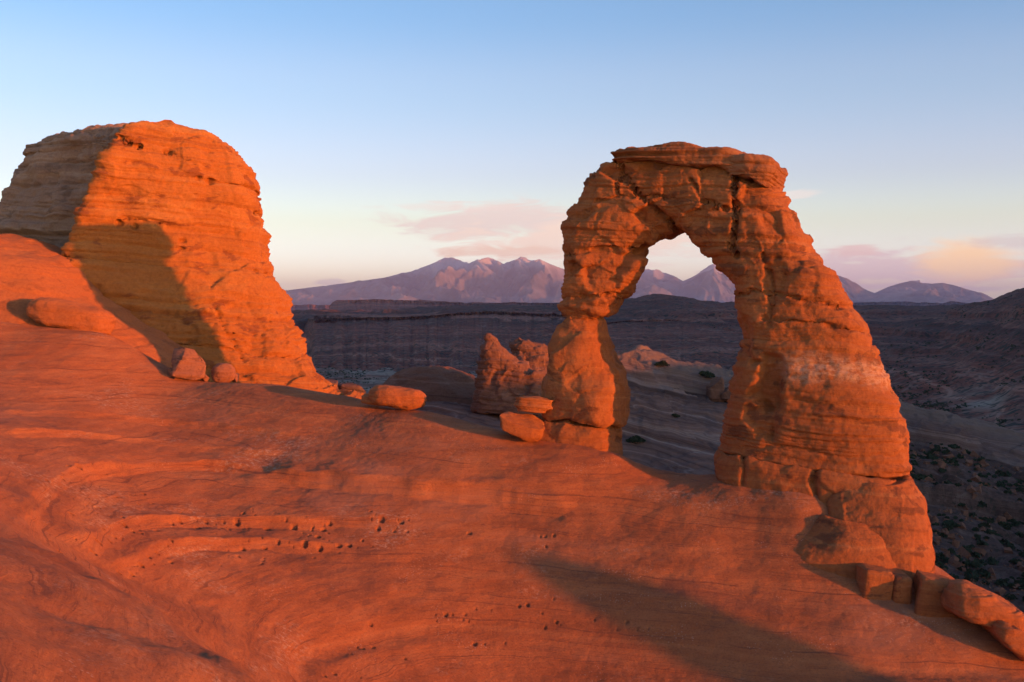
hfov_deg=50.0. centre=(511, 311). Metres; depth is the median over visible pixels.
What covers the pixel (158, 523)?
slickrock ground
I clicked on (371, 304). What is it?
mesa
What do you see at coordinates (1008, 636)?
boulder
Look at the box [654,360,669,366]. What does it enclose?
shrub
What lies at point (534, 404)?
boulder
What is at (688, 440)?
gully ridge
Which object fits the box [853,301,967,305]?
mesa
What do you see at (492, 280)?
mountains
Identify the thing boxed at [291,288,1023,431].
valley ground
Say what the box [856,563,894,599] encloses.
boulder
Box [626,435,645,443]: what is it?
shrub
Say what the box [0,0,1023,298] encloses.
sky
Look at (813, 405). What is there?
sandstone arch
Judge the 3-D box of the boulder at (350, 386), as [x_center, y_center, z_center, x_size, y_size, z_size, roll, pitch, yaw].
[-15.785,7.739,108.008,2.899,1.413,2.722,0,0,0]
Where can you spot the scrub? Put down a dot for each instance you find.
(949, 525)
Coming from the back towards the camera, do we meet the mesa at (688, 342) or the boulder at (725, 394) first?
the mesa at (688, 342)
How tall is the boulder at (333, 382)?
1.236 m
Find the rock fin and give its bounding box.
[493,337,548,414]
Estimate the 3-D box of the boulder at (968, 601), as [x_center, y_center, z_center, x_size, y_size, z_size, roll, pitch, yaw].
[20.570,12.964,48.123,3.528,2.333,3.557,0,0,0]
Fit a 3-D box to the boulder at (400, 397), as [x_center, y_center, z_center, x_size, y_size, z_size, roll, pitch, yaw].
[-6.762,5.093,64.809,3.419,1.498,2.341,0,0,0]
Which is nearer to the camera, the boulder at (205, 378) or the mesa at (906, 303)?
the boulder at (205, 378)
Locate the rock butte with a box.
[0,120,363,398]
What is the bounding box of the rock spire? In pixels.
[470,333,546,415]
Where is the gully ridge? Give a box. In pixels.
[385,345,1023,611]
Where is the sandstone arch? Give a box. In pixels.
[536,141,934,583]
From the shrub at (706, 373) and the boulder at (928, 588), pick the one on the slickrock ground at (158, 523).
the boulder at (928, 588)
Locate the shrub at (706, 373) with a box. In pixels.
[698,370,715,376]
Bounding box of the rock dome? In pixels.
[382,366,475,404]
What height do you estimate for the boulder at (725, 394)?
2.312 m
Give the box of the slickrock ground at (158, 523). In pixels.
[0,321,1023,681]
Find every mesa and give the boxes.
[291,304,329,309]
[303,311,565,371]
[329,299,559,309]
[607,319,888,370]
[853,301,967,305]
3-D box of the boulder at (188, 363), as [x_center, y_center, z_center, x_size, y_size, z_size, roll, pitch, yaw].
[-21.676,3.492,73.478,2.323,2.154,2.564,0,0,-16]
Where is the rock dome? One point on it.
(441, 383)
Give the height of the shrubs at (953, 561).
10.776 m
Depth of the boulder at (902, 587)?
48.92 m
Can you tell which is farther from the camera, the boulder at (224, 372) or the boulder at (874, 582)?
the boulder at (224, 372)
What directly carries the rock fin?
on the gully ridge
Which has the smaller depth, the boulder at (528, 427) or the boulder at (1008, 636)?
the boulder at (1008, 636)
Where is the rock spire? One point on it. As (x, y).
(504, 378)
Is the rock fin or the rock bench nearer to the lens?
the rock bench
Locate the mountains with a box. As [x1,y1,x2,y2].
[285,257,992,304]
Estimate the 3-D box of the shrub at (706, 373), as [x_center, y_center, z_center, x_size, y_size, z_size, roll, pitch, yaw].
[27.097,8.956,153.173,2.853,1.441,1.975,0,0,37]
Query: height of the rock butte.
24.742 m
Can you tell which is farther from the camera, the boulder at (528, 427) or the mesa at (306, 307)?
the mesa at (306, 307)
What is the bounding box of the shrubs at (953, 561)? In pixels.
[909,443,1023,608]
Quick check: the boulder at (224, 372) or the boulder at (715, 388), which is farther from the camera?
the boulder at (715, 388)
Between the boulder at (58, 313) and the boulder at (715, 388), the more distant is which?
the boulder at (715, 388)
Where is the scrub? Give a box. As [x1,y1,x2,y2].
[316,291,1023,601]
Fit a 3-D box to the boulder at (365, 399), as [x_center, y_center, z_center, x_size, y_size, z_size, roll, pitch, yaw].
[-8.121,5.271,65.385,1.717,0.784,1.609,0,0,0]
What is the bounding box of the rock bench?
[0,233,180,367]
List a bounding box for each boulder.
[26,297,115,334]
[170,347,205,379]
[201,374,208,381]
[211,363,235,382]
[232,373,238,381]
[326,379,337,388]
[338,382,365,393]
[361,393,379,405]
[368,385,426,409]
[499,412,544,441]
[513,396,553,412]
[706,377,724,401]
[721,387,730,402]
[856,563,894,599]
[888,569,912,603]
[913,570,958,617]
[941,579,1023,630]
[980,620,1023,660]
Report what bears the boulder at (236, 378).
on the slickrock ground at (158, 523)

